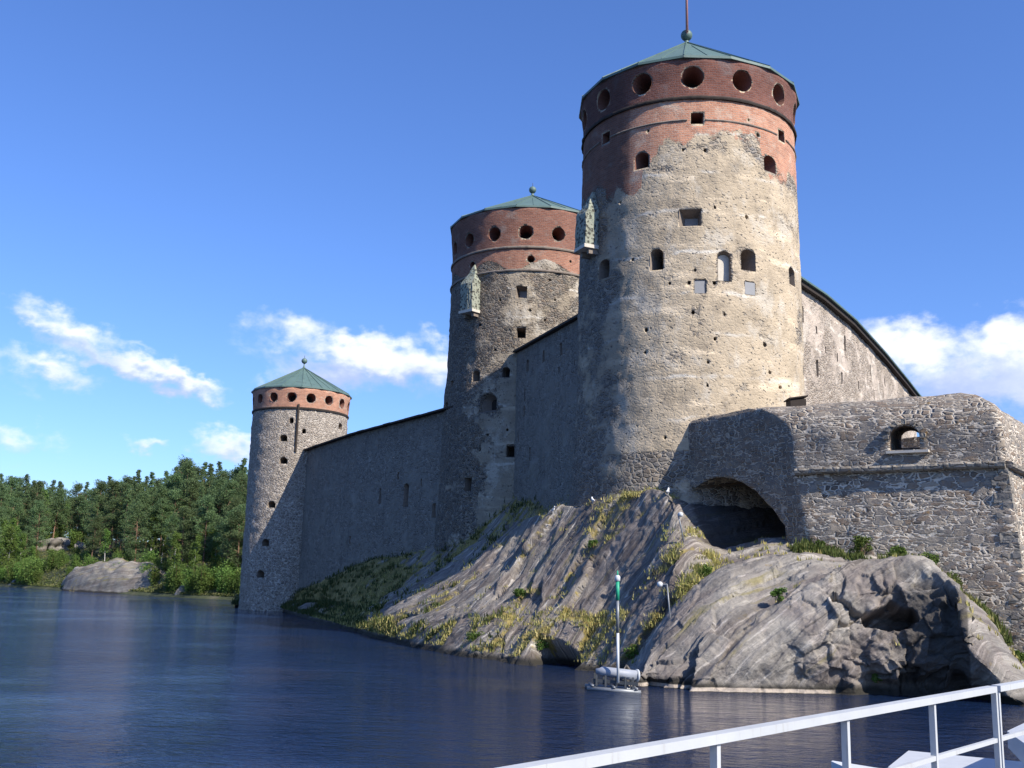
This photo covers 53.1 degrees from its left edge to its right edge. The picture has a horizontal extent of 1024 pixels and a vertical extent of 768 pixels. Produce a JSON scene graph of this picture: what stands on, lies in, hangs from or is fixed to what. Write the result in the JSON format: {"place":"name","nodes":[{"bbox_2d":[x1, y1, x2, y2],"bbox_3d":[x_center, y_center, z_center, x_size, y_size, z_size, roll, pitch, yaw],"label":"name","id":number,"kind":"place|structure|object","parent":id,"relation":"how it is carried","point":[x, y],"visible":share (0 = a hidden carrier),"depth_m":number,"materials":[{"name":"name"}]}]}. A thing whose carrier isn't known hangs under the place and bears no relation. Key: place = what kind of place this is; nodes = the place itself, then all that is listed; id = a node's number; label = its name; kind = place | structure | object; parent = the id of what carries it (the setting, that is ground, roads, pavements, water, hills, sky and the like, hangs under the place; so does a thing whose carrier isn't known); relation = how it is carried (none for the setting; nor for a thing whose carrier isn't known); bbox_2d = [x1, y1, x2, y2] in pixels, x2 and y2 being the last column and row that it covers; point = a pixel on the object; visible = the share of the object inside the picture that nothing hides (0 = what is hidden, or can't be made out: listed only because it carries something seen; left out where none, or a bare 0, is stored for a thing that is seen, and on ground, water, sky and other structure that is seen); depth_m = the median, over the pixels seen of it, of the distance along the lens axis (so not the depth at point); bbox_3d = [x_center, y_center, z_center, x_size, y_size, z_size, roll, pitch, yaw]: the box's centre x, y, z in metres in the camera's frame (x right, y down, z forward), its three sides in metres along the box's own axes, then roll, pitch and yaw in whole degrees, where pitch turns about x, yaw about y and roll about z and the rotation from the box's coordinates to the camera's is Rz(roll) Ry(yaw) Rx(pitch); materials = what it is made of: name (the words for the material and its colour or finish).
{"place":"outdoors","nodes":[
{"label":"outdoors","id":0,"kind":"place"},
{"bbox_2d":[0,540,240,599],"bbox_3d":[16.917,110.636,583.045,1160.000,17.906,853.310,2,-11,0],"label":"shore","id":1,"kind":"structure","parent":0,"point":[147,593],"depth_m":224.45,"materials":[{"name":"green plant"}]},
{"bbox_2d":[0,525,10,560],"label":"birch tree","id":2,"kind":"object","parent":1,"relation":"on","point":[3,543],"visible":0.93,"depth_m":255.03,"materials":[{"name":"green plant"}]},
{"bbox_2d":[0,488,15,520],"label":"pine tree","id":3,"kind":"object","parent":1,"relation":"on","point":[8,499],"visible":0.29,"depth_m":290.91,"materials":[{"name":"green plant"}]},
{"bbox_2d":[1,525,17,563],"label":"birch tree","id":4,"kind":"object","parent":1,"relation":"on","point":[10,535],"visible":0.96,"depth_m":254.96,"materials":[{"name":"green plant"}]},
{"bbox_2d":[2,559,16,581],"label":"bush","id":5,"kind":"object","parent":1,"relation":"on","point":[10,575],"visible":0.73,"depth_m":243.84,"materials":[{"name":"green plant"}]},
{"bbox_2d":[1,476,20,518],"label":"pine tree","id":6,"kind":"object","parent":1,"relation":"on","point":[12,481],"visible":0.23,"depth_m":322.25,"materials":[{"name":"green plant"}]},
{"bbox_2d":[0,496,25,527],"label":"pine tree","id":7,"kind":"object","parent":1,"relation":"on","point":[13,500],"visible":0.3,"depth_m":282.96,"materials":[{"name":"green plant"}]},
{"bbox_2d":[6,502,28,542],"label":"pine tree","id":8,"kind":"object","parent":1,"relation":"on","point":[18,507],"visible":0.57,"depth_m":278.78,"materials":[{"name":"green plant"}]},
{"bbox_2d":[14,532,27,562],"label":"birch tree","id":9,"kind":"object","parent":1,"relation":"on","point":[22,543],"visible":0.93,"depth_m":256.01,"materials":[{"name":"green plant"}]},
{"bbox_2d":[18,560,34,583],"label":"bush","id":10,"kind":"object","parent":1,"relation":"on","point":[23,577],"visible":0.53,"depth_m":234.68,"materials":[{"name":"green plant"}]},
{"bbox_2d":[19,525,36,557],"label":"tree","id":11,"kind":"object","parent":1,"relation":"on","point":[30,539],"visible":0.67,"depth_m":260.07,"materials":[{"name":"green plant"}]},
{"bbox_2d":[22,557,45,584],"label":"bush","id":12,"kind":"object","parent":1,"relation":"on","point":[35,564],"visible":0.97,"depth_m":230.63,"materials":[{"name":"green plant"}]},
{"bbox_2d":[18,480,52,543],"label":"pine tree","id":13,"kind":"object","parent":1,"relation":"on","point":[36,490],"visible":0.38,"depth_m":288.56,"materials":[{"name":"green plant"}]},
{"bbox_2d":[21,494,52,547],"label":"pine tree","id":14,"kind":"object","parent":1,"relation":"on","point":[38,497],"visible":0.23,"depth_m":278.96,"materials":[{"name":"green plant"}]},
{"bbox_2d":[25,499,50,551],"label":"tree","id":15,"kind":"object","parent":1,"relation":"on","point":[36,509],"visible":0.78,"depth_m":270.99,"materials":[{"name":"green plant"}]},
{"bbox_2d":[42,548,57,571],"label":"bush","id":16,"kind":"object","parent":1,"relation":"on","point":[50,559],"visible":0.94,"depth_m":240.11,"materials":[{"name":"green plant"}]},
{"bbox_2d":[37,537,69,550],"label":"crag","id":17,"kind":"structure","parent":1,"relation":"on","point":[58,543],"depth_m":291.82,"materials":[{"name":"grey stone"}]},
{"bbox_2d":[50,481,64,537],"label":"spruce tree","id":18,"kind":"object","parent":1,"relation":"on","point":[54,514],"visible":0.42,"depth_m":304.89,"materials":[{"name":"green plant"}]},
{"bbox_2d":[45,488,73,537],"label":"pine tree","id":19,"kind":"object","parent":1,"relation":"on","point":[61,496],"visible":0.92,"depth_m":299.12,"materials":[{"name":"green plant"}]},
{"bbox_2d":[54,550,66,568],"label":"bush","id":20,"kind":"object","parent":1,"relation":"on","point":[61,561],"visible":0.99,"depth_m":237.80,"materials":[{"name":"green plant"}]},
{"bbox_2d":[66,495,78,532],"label":"pine tree","id":21,"kind":"object","parent":1,"relation":"on","point":[71,521],"visible":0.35,"depth_m":322.92,"materials":[{"name":"green plant"}]},
{"bbox_2d":[69,483,84,524],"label":"pine tree","id":22,"kind":"object","parent":1,"relation":"on","point":[78,488],"visible":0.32,"depth_m":336.00,"materials":[{"name":"green plant"}]},
{"bbox_2d":[68,495,86,539],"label":"pine tree","id":23,"kind":"object","parent":1,"relation":"on","point":[75,519],"visible":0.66,"depth_m":305.65,"materials":[{"name":"green plant"}]},
{"bbox_2d":[77,489,93,531],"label":"pine tree","id":24,"kind":"object","parent":1,"relation":"on","point":[87,503],"visible":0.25,"depth_m":301.76,"materials":[{"name":"green plant"}]},
{"bbox_2d":[84,515,104,556],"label":"pine tree","id":25,"kind":"object","parent":1,"relation":"on","point":[95,528],"visible":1,"depth_m":232.64,"materials":[{"name":"green plant"}]},
{"bbox_2d":[81,479,110,552],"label":"pine tree","id":26,"kind":"object","parent":1,"relation":"on","point":[101,485],"visible":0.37,"depth_m":259.79,"materials":[{"name":"green plant"}]},
{"bbox_2d":[83,495,108,547],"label":"pine tree","id":27,"kind":"object","parent":1,"relation":"on","point":[95,506],"visible":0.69,"depth_m":252.32,"materials":[{"name":"green plant"}]},
{"bbox_2d":[99,528,110,560],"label":"birch tree","id":28,"kind":"object","parent":1,"relation":"on","point":[107,539],"visible":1,"depth_m":230.09,"materials":[{"name":"green plant"}]},
{"bbox_2d":[99,478,120,550],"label":"pine tree","id":29,"kind":"object","parent":1,"relation":"on","point":[111,483],"visible":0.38,"depth_m":254.46,"materials":[{"name":"green plant"}]},
{"bbox_2d":[98,497,124,553],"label":"pine tree","id":30,"kind":"object","parent":1,"relation":"on","point":[111,508],"visible":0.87,"depth_m":237.53,"materials":[{"name":"green plant"}]},
{"bbox_2d":[103,481,120,545],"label":"spruce tree","id":31,"kind":"object","parent":1,"relation":"on","point":[115,489],"visible":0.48,"depth_m":250.92,"materials":[{"name":"green plant"}]},
{"bbox_2d":[61,558,173,593],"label":"shore rock","id":32,"kind":"object","parent":1,"relation":"on","point":[123,576],"visible":0.54,"depth_m":200.29,"materials":[{"name":"grey stone"}]},
{"bbox_2d":[0,537,239,595],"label":"undergrowth","id":33,"kind":"object","parent":1,"relation":"on","point":[161,588],"visible":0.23,"depth_m":224.14,"materials":[{"name":"green plant"}]},
{"bbox_2d":[108,482,134,551],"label":"pine tree","id":34,"kind":"object","parent":1,"relation":"on","point":[125,486],"visible":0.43,"depth_m":239.65,"materials":[{"name":"green plant"}]},
{"bbox_2d":[116,484,131,555],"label":"spruce tree","id":35,"kind":"object","parent":1,"relation":"on","point":[127,491],"visible":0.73,"depth_m":234.43,"materials":[{"name":"green plant"}]},
{"bbox_2d":[121,502,151,560],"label":"tree","id":36,"kind":"object","parent":1,"relation":"on","point":[138,511],"visible":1,"depth_m":215.10,"materials":[{"name":"green plant"}]},
{"bbox_2d":[122,482,150,547],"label":"pine tree","id":37,"kind":"object","parent":1,"relation":"on","point":[140,488],"visible":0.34,"depth_m":238.24,"materials":[{"name":"green plant"}]},
{"bbox_2d":[124,491,153,537],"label":"pine tree","id":38,"kind":"object","parent":1,"relation":"on","point":[141,498],"visible":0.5,"depth_m":227.82,"materials":[{"name":"green plant"}]},
{"bbox_2d":[145,511,160,550],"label":"birch tree","id":39,"kind":"object","parent":1,"relation":"on","point":[154,536],"visible":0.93,"depth_m":223.62,"materials":[{"name":"green plant"}]},
{"bbox_2d":[147,561,163,585],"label":"bush","id":40,"kind":"object","parent":1,"relation":"on","point":[155,576],"visible":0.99,"depth_m":191.28,"materials":[{"name":"green plant"}]},
{"bbox_2d":[150,497,169,555],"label":"pine tree","id":41,"kind":"object","parent":1,"relation":"on","point":[161,508],"visible":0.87,"depth_m":223.39,"materials":[{"name":"green plant"}]},
{"bbox_2d":[148,484,175,550],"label":"pine tree","id":42,"kind":"object","parent":1,"relation":"on","point":[161,492],"visible":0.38,"depth_m":228.60,"materials":[{"name":"green plant"}]},
{"bbox_2d":[157,528,167,562],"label":"birch tree","id":43,"kind":"object","parent":1,"relation":"on","point":[162,551],"visible":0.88,"depth_m":212.41,"materials":[{"name":"green plant"}]},
{"bbox_2d":[161,513,180,560],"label":"pine tree","id":44,"kind":"object","parent":1,"relation":"on","point":[171,520],"visible":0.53,"depth_m":208.30,"materials":[{"name":"green plant"}]},
{"bbox_2d":[160,489,185,535],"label":"pine tree","id":45,"kind":"object","parent":1,"relation":"on","point":[174,495],"visible":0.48,"depth_m":225.77,"materials":[{"name":"green plant"}]},
{"bbox_2d":[166,530,184,569],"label":"birch tree","id":46,"kind":"object","parent":1,"relation":"on","point":[175,542],"visible":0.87,"depth_m":189.62,"materials":[{"name":"green plant"}]},
{"bbox_2d":[167,560,185,590],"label":"bush","id":47,"kind":"object","parent":1,"relation":"on","point":[174,582],"visible":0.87,"depth_m":182.52,"materials":[{"name":"green plant"}]},
{"bbox_2d":[164,472,188,514],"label":"pine tree","id":48,"kind":"object","parent":1,"relation":"on","point":[175,477],"visible":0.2,"depth_m":234.93,"materials":[{"name":"green plant"}]},
{"bbox_2d":[168,505,197,568],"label":"tree","id":49,"kind":"object","parent":1,"relation":"on","point":[185,524],"visible":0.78,"depth_m":192.81,"materials":[{"name":"green plant"}]},
{"bbox_2d":[169,460,200,516],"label":"pine tree","id":50,"kind":"object","parent":1,"relation":"on","point":[188,471],"visible":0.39,"depth_m":230.14,"materials":[{"name":"green plant"}]},
{"bbox_2d":[180,568,194,591],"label":"bush","id":51,"kind":"object","parent":1,"relation":"on","point":[187,584],"visible":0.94,"depth_m":179.67,"materials":[{"name":"green plant"}]},
{"bbox_2d":[175,477,202,522],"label":"pine tree","id":52,"kind":"object","parent":1,"relation":"on","point":[194,487],"visible":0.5,"depth_m":226.47,"materials":[{"name":"green plant"}]},
{"bbox_2d":[180,508,203,567],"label":"pine tree","id":53,"kind":"object","parent":1,"relation":"on","point":[193,512],"visible":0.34,"depth_m":196.51,"materials":[{"name":"green plant"}]},
{"bbox_2d":[183,534,201,572],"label":"birch tree","id":54,"kind":"object","parent":1,"relation":"on","point":[194,549],"visible":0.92,"depth_m":187.79,"materials":[{"name":"green plant"}]},
{"bbox_2d":[182,466,207,500],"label":"pine tree","id":55,"kind":"object","parent":1,"relation":"on","point":[201,472],"visible":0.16,"depth_m":244.30,"materials":[{"name":"green plant"}]},
{"bbox_2d":[193,564,213,593],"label":"bush","id":56,"kind":"object","parent":1,"relation":"on","point":[201,574],"visible":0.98,"depth_m":176.06,"materials":[{"name":"green plant"}]},
{"bbox_2d":[190,495,221,565],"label":"pine tree","id":57,"kind":"object","parent":1,"relation":"on","point":[205,516],"visible":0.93,"depth_m":192.20,"materials":[{"name":"green plant"}]},
{"bbox_2d":[203,467,213,496],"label":"spruce tree","id":58,"kind":"object","parent":1,"relation":"on","point":[210,474],"visible":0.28,"depth_m":227.84,"materials":[{"name":"green plant"}]},
{"bbox_2d":[199,477,227,557],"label":"pine tree","id":59,"kind":"object","parent":1,"relation":"on","point":[216,485],"visible":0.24,"depth_m":209.88,"materials":[{"name":"green plant"}]},
{"bbox_2d":[203,487,228,552],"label":"pine tree","id":60,"kind":"object","parent":1,"relation":"on","point":[217,508],"visible":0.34,"depth_m":206.49,"materials":[{"name":"green plant"}]},
{"bbox_2d":[214,565,235,592],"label":"bush","id":61,"kind":"object","parent":1,"relation":"on","point":[219,582],"visible":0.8,"depth_m":173.88,"materials":[{"name":"green plant"}]},
{"bbox_2d":[209,479,243,556],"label":"pine tree","id":62,"kind":"object","parent":1,"relation":"on","point":[227,490],"visible":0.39,"depth_m":204.27,"materials":[{"name":"green plant"}]},
{"bbox_2d":[217,568,236,593],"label":"bush","id":63,"kind":"object","parent":1,"relation":"on","point":[224,585],"visible":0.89,"depth_m":172.86,"materials":[{"name":"green plant"}]},
{"bbox_2d":[214,557,240,582],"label":"bush","id":64,"kind":"object","parent":1,"relation":"on","point":[228,562],"visible":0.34,"depth_m":176.71,"materials":[{"name":"green plant"}]},
{"bbox_2d":[213,508,243,559],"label":"tree","id":65,"kind":"object","parent":1,"relation":"on","point":[223,521],"visible":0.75,"depth_m":178.41,"materials":[{"name":"green plant"}]},
{"bbox_2d":[217,495,245,559],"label":"pine tree","id":66,"kind":"object","parent":1,"relation":"on","point":[237,500],"visible":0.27,"depth_m":187.96,"materials":[{"name":"green plant"}]},
{"bbox_2d":[220,506,245,568],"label":"pine tree","id":67,"kind":"object","parent":1,"relation":"on","point":[237,535],"visible":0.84,"depth_m":177.50,"materials":[{"name":"green plant"}]},
{"bbox_2d":[227,477,247,504],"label":"pine tree","id":68,"kind":"object","parent":1,"relation":"on","point":[242,481],"visible":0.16,"depth_m":212.26,"materials":[{"name":"green plant"}]},
{"bbox_2d":[235,489,785,671],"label":"castle rock","id":69,"kind":"object","parent":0,"point":[629,553],"visible":0.39,"depth_m":57.56,"materials":[{"name":"grey stone"}]},
{"bbox_2d":[238,357,351,610],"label":"round tower","id":70,"kind":"structure","parent":69,"relation":"on","point":[296,413],"depth_m":124.79,"materials":[{"name":"stone"}]},
{"bbox_2d":[298,405,452,590],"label":"curtain wall","id":71,"kind":"structure","parent":69,"relation":"on","point":[372,492],"depth_m":105.86,"materials":[{"name":"stone"}]},
{"bbox_2d":[230,486,719,664],"bbox_3d":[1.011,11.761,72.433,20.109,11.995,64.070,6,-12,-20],"label":"grass","id":72,"kind":"structure","parent":69,"relation":"on","point":[622,611],"depth_m":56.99,"materials":[{"name":"green plant"}]},
{"bbox_2d":[434,185,579,553],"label":"round tower","id":73,"kind":"structure","parent":69,"relation":"on","point":[515,271],"depth_m":91.15,"materials":[{"name":"stone"}]},
{"bbox_2d":[480,394,496,412],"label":"window","id":74,"kind":"structure","parent":73,"relation":"in","point":[489,404],"depth_m":89.93,"materials":[{"name":"stone"}]},
{"bbox_2d":[516,286,526,297],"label":"window","id":75,"kind":"structure","parent":73,"relation":"in","point":[521,291],"depth_m":91.38,"materials":[{"name":"stone"}]},
{"bbox_2d":[513,314,577,509],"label":"curtain wall","id":76,"kind":"structure","parent":69,"relation":"on","point":[546,396],"depth_m":78.51,"materials":[{"name":"stone"}]},
{"bbox_2d":[567,0,804,508],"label":"round tower","id":77,"kind":"structure","parent":69,"relation":"on","point":[687,245],"depth_m":64.59,"materials":[{"name":"stone"}]},
{"bbox_2d":[599,259,609,279],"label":"window","id":78,"kind":"structure","parent":77,"relation":"in","point":[604,269],"depth_m":67.01,"materials":[{"name":"stone"}]},
{"bbox_2d":[635,152,648,169],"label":"window","id":79,"kind":"structure","parent":77,"relation":"in","point":[642,159],"depth_m":66.34,"materials":[{"name":"brick"}]},
{"bbox_2d":[650,249,662,270],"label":"window","id":80,"kind":"structure","parent":77,"relation":"in","point":[656,256],"depth_m":64.60,"materials":[{"name":"stone"}]},
{"bbox_2d":[679,209,700,225],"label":"window","id":81,"kind":"structure","parent":77,"relation":"in","point":[687,217],"depth_m":64.41,"materials":[{"name":"stone"}]},
{"bbox_2d":[694,280,705,292],"bbox_3d":[11.533,-5.966,62.917,0.674,0.841,0.100,1,-11,4],"label":"window","id":82,"kind":"structure","parent":77,"relation":"in","point":[699,285],"depth_m":62.92,"materials":[{"name":"stone"}]},
{"bbox_2d":[741,250,755,271],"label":"window","id":83,"kind":"structure","parent":77,"relation":"in","point":[748,259],"depth_m":64.24,"materials":[{"name":"stone"}]},
{"bbox_2d":[745,282,754,295],"bbox_3d":[14.687,-5.893,63.325,0.718,0.784,0.060,6,-12,-20],"label":"window","id":84,"kind":"structure","parent":77,"relation":"in","point":[749,287],"depth_m":63.30,"materials":[{"name":"stone"}]},
{"bbox_2d":[764,156,775,173],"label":"window","id":85,"kind":"structure","parent":77,"relation":"in","point":[769,163],"depth_m":66.47,"materials":[{"name":"brick"}]},
{"bbox_2d":[657,546,725,618],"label":"weeds","id":86,"kind":"object","parent":69,"relation":"on","point":[695,568],"visible":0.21,"depth_m":48.12,"materials":[{"name":"green plant"}]},
{"bbox_2d":[688,393,1023,663],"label":"bastion","id":87,"kind":"object","parent":69,"relation":"on","point":[947,485],"visible":0.66,"depth_m":49.59,"materials":[{"name":"stone"}]},
{"bbox_2d":[784,395,807,405],"bbox_3d":[16.477,1.057,59.479,1.111,0.660,1.200,2,-11,0],"label":"hatch","id":88,"kind":"object","parent":87,"relation":"on","point":[797,401],"visible":0.82,"depth_m":58.98,"materials":[{"name":"wood"}]},
{"bbox_2d":[801,276,920,438],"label":"curtain wall","id":89,"kind":"structure","parent":69,"relation":"on","point":[847,357],"depth_m":82.37,"materials":[{"name":"stone"},{"name":"lime mortar"},{"name":"dark metal roofing"}]},
{"bbox_2d":[0,586,1023,767],"bbox_3d":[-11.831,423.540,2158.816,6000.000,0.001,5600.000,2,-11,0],"label":"water","id":90,"kind":"structure","parent":0,"point":[97,680],"depth_m":33.67,"materials":[{"name":"blue liquid"}]},
{"bbox_2d":[585,571,640,692],"bbox_3d":[3.986,9.744,40.464,2.337,4.669,1.210,-1,-11,14],"label":"navigation marker","id":91,"kind":"object","parent":90,"relation":"on","point":[618,673],"visible":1,"depth_m":39.87,"materials":[{"name":"metal"}]},
{"bbox_2d":[831,751,1023,767],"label":"motor boat","id":92,"kind":"object","parent":90,"relation":"on","point":[956,761],"visible":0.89,"depth_m":17.03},
{"bbox_2d":[1007,723,1023,763],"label":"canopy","id":93,"kind":"object","parent":92,"relation":"attached to","point":[1016,746],"visible":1,"depth_m":14.96,"materials":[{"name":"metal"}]},
{"bbox_2d":[0,0,1023,541],"label":"sky","id":94,"kind":"structure","parent":0,"point":[201,200],"materials":[{"name":"blue"}]},
{"bbox_2d":[497,680,1023,767],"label":"railing","id":95,"kind":"object","parent":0,"point":[714,740],"visible":1,"depth_m":4.09,"materials":[{"name":"white metal"}]},
{"bbox_2d":[624,537,1023,705],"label":"rock outcrop","id":96,"kind":"object","parent":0,"point":[825,626],"visible":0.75,"depth_m":41.52,"materials":[{"name":"grey stone"}]},
{"bbox_2d":[770,587,786,602],"bbox_3d":[11.268,8.968,43.319,0.752,0.812,0.403,-1,-11,13],"label":"weed clump","id":97,"kind":"object","parent":96,"relation":"on","point":[778,592],"visible":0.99,"depth_m":43.28,"materials":[{"name":"green plant"}]},
{"bbox_2d":[631,536,1023,668],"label":"grass","id":98,"kind":"structure","parent":96,"relation":"on","point":[990,616],"depth_m":47.10,"materials":[{"name":"green plant"}]},
{"bbox_2d":[849,535,872,554],"bbox_3d":[16.677,7.759,48.891,1.167,1.187,0.678,2,-11,0],"label":"shrub","id":99,"kind":"object","parent":96,"relation":"on","point":[858,541],"visible":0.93,"depth_m":48.87,"materials":[{"name":"green plant"}]},
{"bbox_2d":[886,545,906,556],"bbox_3d":[18.049,7.905,47.935,1.156,0.777,0.706,7,-12,-27],"label":"shrub","id":100,"kind":"object","parent":96,"relation":"on","point":[900,549],"visible":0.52,"depth_m":47.90,"materials":[{"name":"green plant"}]},
{"bbox_2d":[788,537,1014,646],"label":"weeds","id":101,"kind":"object","parent":96,"relation":"on","point":[804,545],"visible":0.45,"depth_m":48.19,"materials":[{"name":"green plant"}]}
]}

